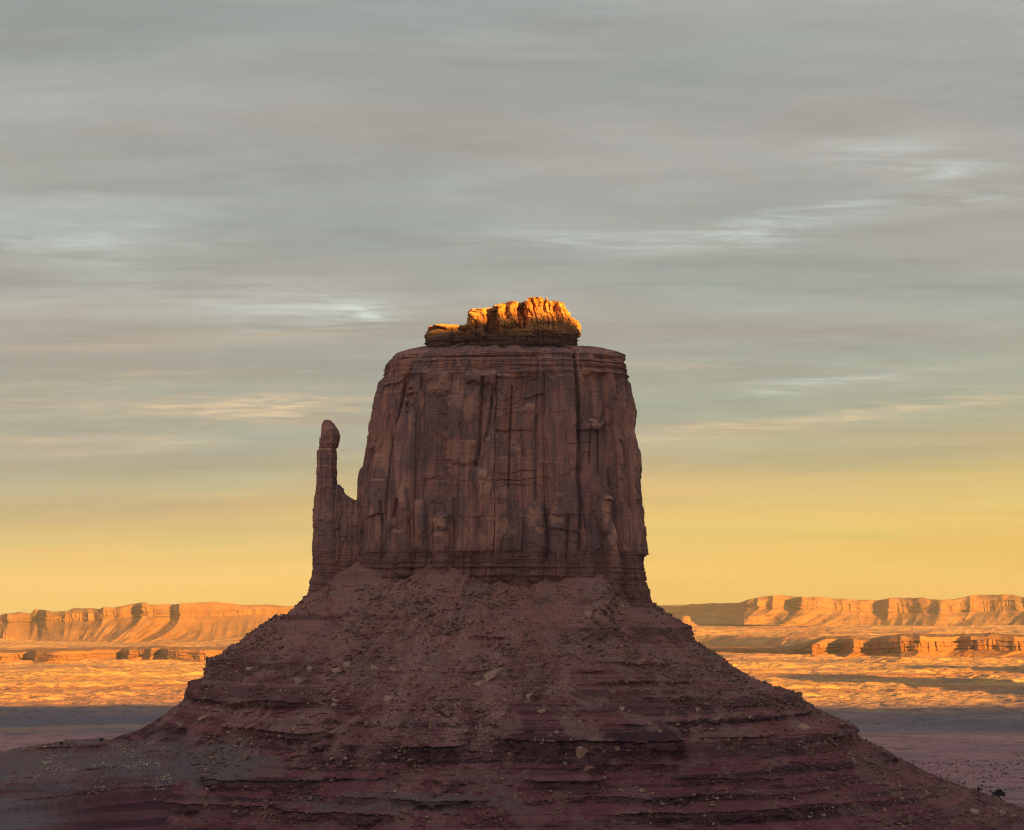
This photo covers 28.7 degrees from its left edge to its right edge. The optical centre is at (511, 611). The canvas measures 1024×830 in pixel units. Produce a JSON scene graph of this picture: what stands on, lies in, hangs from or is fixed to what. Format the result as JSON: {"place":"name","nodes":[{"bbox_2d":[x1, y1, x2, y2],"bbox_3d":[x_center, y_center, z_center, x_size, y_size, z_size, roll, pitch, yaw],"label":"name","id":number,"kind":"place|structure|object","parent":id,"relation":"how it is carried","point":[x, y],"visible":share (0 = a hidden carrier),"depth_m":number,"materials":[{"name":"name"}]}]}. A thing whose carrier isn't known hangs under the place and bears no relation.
{"place":"outdoors","nodes":[
{"label":"outdoors","id":0,"kind":"place"},
{"bbox_2d":[0,738,180,829],"bbox_3d":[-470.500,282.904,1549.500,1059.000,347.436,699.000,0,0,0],"label":"hillside","id":1,"kind":"structure","parent":0,"point":[25,788],"depth_m":1633.90,"materials":[{"name":"brown soil"}]},
{"bbox_2d":[1,741,170,799],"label":"brush","id":2,"kind":"object","parent":1,"relation":"on","point":[46,762],"visible":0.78,"depth_m":1673.31,"materials":[{"name":"plant"}]},
{"bbox_2d":[0,739,175,825],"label":"brush","id":3,"kind":"object","parent":1,"relation":"on","point":[68,744],"visible":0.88,"depth_m":1629.89,"materials":[{"name":"green plant"}]},
{"bbox_2d":[0,623,1023,807],"bbox_3d":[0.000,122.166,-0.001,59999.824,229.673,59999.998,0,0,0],"label":"ground","id":4,"kind":"structure","parent":0,"point":[884,692],"depth_m":5305.23,"materials":[{"name":"orange sand"}]},
{"bbox_2d":[0,645,226,663],"bbox_3d":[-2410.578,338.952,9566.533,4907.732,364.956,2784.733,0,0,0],"label":"mesa","id":5,"kind":"structure","parent":4,"relation":"on","point":[65,655],"depth_m":8607.35,"materials":[{"name":"orange stone"}]},
{"bbox_2d":[0,602,294,642],"bbox_3d":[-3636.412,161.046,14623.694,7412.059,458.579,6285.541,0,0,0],"label":"distant mesa","id":6,"kind":"structure","parent":4,"relation":"on","point":[147,622],"depth_m":12264.57,"materials":[{"name":"orange stone"}]},
{"bbox_2d":[176,722,185,728],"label":"boulder","id":7,"kind":"object","parent":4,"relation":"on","point":[181,725],"visible":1,"depth_m":1802.50,"materials":[{"name":"brown stone"}]},
{"bbox_2d":[198,715,209,719],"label":"boulder","id":8,"kind":"object","parent":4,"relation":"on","point":[203,717],"visible":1,"depth_m":1792.60,"materials":[{"name":"brown stone"}]},
{"bbox_2d":[243,754,249,759],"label":"boulder","id":9,"kind":"object","parent":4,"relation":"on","point":[245,756],"visible":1,"depth_m":1684.22,"materials":[{"name":"brown stone"}]},
{"bbox_2d":[256,684,264,689],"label":"boulder","id":10,"kind":"object","parent":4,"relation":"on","point":[260,686],"visible":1,"depth_m":1787.41,"materials":[{"name":"brown stone"}]},
{"bbox_2d":[295,678,302,684],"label":"boulder","id":11,"kind":"object","parent":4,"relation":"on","point":[297,680],"visible":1,"depth_m":1776.79,"materials":[{"name":"brown stone"}]},
{"bbox_2d":[318,716,331,724],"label":"boulder","id":12,"kind":"object","parent":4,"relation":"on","point":[327,720],"visible":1,"depth_m":1711.17,"materials":[{"name":"brown stone"}]},
{"bbox_2d":[331,668,341,672],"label":"boulder","id":13,"kind":"object","parent":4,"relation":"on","point":[336,670],"visible":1,"depth_m":1778.53,"materials":[{"name":"brown stone"}]},
{"bbox_2d":[343,661,350,667],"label":"boulder","id":14,"kind":"object","parent":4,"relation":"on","point":[346,664],"visible":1,"depth_m":1784.06,"materials":[{"name":"brown stone"}]},
{"bbox_2d":[354,708,361,714],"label":"boulder","id":15,"kind":"object","parent":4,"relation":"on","point":[357,711],"visible":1,"depth_m":1720.75,"materials":[{"name":"brown stone"}]},
{"bbox_2d":[371,664,378,669],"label":"boulder","id":16,"kind":"object","parent":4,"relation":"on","point":[373,667],"visible":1,"depth_m":1777.09,"materials":[{"name":"brown stone"}]},
{"bbox_2d":[380,722,389,730],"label":"boulder","id":17,"kind":"object","parent":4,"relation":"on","point":[383,726],"visible":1,"depth_m":1691.14,"materials":[{"name":"brown stone"}]},
{"bbox_2d":[384,696,391,701],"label":"boulder","id":18,"kind":"object","parent":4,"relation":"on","point":[387,698],"visible":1,"depth_m":1738.95,"materials":[{"name":"brown stone"}]},
{"bbox_2d":[394,637,404,643],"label":"boulder","id":19,"kind":"object","parent":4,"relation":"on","point":[398,640],"visible":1,"depth_m":1809.00,"materials":[{"name":"brown stone"}]},
{"bbox_2d":[411,683,418,687],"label":"boulder","id":20,"kind":"object","parent":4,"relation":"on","point":[414,685],"visible":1,"depth_m":1746.46,"materials":[{"name":"brown stone"}]},
{"bbox_2d":[434,702,441,708],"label":"boulder","id":21,"kind":"object","parent":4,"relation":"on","point":[437,705],"visible":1,"depth_m":1711.86,"materials":[{"name":"brown stone"}]},
{"bbox_2d":[473,705,479,711],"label":"boulder","id":22,"kind":"object","parent":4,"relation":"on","point":[476,708],"visible":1,"depth_m":1709.36,"materials":[{"name":"brown stone"}]},
{"bbox_2d":[474,680,483,685],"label":"boulder","id":23,"kind":"object","parent":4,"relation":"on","point":[478,683],"visible":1,"depth_m":1745.37,"materials":[{"name":"brown stone"}]},
{"bbox_2d":[484,670,500,680],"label":"boulder","id":24,"kind":"object","parent":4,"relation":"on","point":[490,675],"visible":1,"depth_m":1745.03,"materials":[{"name":"brown stone"}]},
{"bbox_2d":[1,704,1023,804],"bbox_3d":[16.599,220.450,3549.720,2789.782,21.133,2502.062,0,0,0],"label":"scrub","id":25,"kind":"object","parent":4,"relation":"on","point":[964,782],"visible":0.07,"depth_m":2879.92,"materials":[{"name":"green plant"}]},
{"bbox_2d":[526,692,532,699],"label":"boulder","id":26,"kind":"object","parent":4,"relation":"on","point":[528,696],"visible":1,"depth_m":1735.17,"materials":[{"name":"brown stone"}]},
{"bbox_2d":[112,297,1023,829],"bbox_3d":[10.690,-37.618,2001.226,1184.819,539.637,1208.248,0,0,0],"label":"sandstone butte","id":27,"kind":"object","parent":4,"relation":"on","point":[502,447],"visible":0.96,"depth_m":1814.73,"materials":[{"name":"brown stone"}]},
{"bbox_2d":[578,594,592,603],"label":"boulder","id":28,"kind":"object","parent":27,"relation":"on","point":[584,598],"visible":1,"depth_m":1858.93,"materials":[{"name":"brown stone"}]},
{"bbox_2d":[583,611,591,618],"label":"boulder","id":29,"kind":"object","parent":27,"relation":"on","point":[588,613],"visible":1,"depth_m":1842.59,"materials":[{"name":"brown stone"}]},
{"bbox_2d":[197,582,1021,825],"bbox_3d":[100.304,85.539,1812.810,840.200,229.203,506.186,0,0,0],"label":"rubble","id":30,"kind":"object","parent":27,"relation":"on","point":[577,657],"visible":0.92,"depth_m":1798.90,"materials":[{"name":"brown stone"}]},
{"bbox_2d":[360,603,368,609],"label":"boulder","id":31,"kind":"object","parent":30,"relation":"on","point":[364,606],"visible":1,"depth_m":1860.83,"materials":[{"name":"brown stone"}]},
{"bbox_2d":[576,746,587,758],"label":"boulder","id":32,"kind":"object","parent":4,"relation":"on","point":[580,752],"visible":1,"depth_m":1647.93,"materials":[{"name":"brown stone"}]},
{"bbox_2d":[584,766,592,771],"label":"boulder","id":33,"kind":"object","parent":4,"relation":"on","point":[587,768],"visible":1,"depth_m":1629.46,"materials":[{"name":"brown stone"}]},
{"bbox_2d":[593,616,600,621],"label":"boulder","id":34,"kind":"object","parent":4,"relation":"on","point":[596,619],"visible":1,"depth_m":1837.88,"materials":[{"name":"brown stone"}]},
{"bbox_2d":[682,616,697,625],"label":"rock knob","id":35,"kind":"object","parent":4,"relation":"on","point":[686,620],"visible":0.8,"depth_m":12977.24,"materials":[{"name":"orange stone"}]},
{"bbox_2d":[709,716,721,723],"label":"boulder","id":36,"kind":"object","parent":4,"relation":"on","point":[715,720],"visible":1,"depth_m":1734.17,"materials":[{"name":"brown stone"}]},
{"bbox_2d":[750,699,756,704],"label":"boulder","id":37,"kind":"object","parent":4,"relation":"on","point":[753,701],"visible":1,"depth_m":1803.13,"materials":[{"name":"brown stone"}]},
{"bbox_2d":[800,724,811,731],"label":"boulder","id":38,"kind":"object","parent":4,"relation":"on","point":[804,727],"visible":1,"depth_m":1793.82,"materials":[{"name":"brown stone"}]},
{"bbox_2d":[658,594,1023,625],"bbox_3d":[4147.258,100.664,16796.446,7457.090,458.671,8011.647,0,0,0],"label":"distant mesa","id":39,"kind":"structure","parent":4,"relation":"on","point":[785,610],"depth_m":14083.50,"materials":[{"name":"orange stone"}]},
{"bbox_2d":[706,632,1023,657],"bbox_3d":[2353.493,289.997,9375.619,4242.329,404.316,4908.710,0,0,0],"label":"mesa","id":40,"kind":"structure","parent":4,"relation":"on","point":[984,645],"depth_m":7792.92,"materials":[{"name":"orange stone"}]},
{"bbox_2d":[970,808,979,814],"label":"boulder","id":41,"kind":"object","parent":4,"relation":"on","point":[974,811],"visible":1,"depth_m":1778.69,"materials":[{"name":"brown stone"}]},
{"bbox_2d":[991,788,1004,797],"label":"juniper","id":42,"kind":"object","parent":4,"relation":"on","point":[998,793],"visible":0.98,"depth_m":2022.45,"materials":[{"name":"green plant"}]},
{"bbox_2d":[999,809,1005,816],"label":"boulder","id":43,"kind":"object","parent":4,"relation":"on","point":[1002,812],"visible":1,"depth_m":1811.10,"materials":[{"name":"brown stone"}]},
{"bbox_2d":[0,0,1023,614],"label":"sky","id":44,"kind":"structure","parent":0,"point":[797,226],"materials":[{"name":"grey"}]}
]}

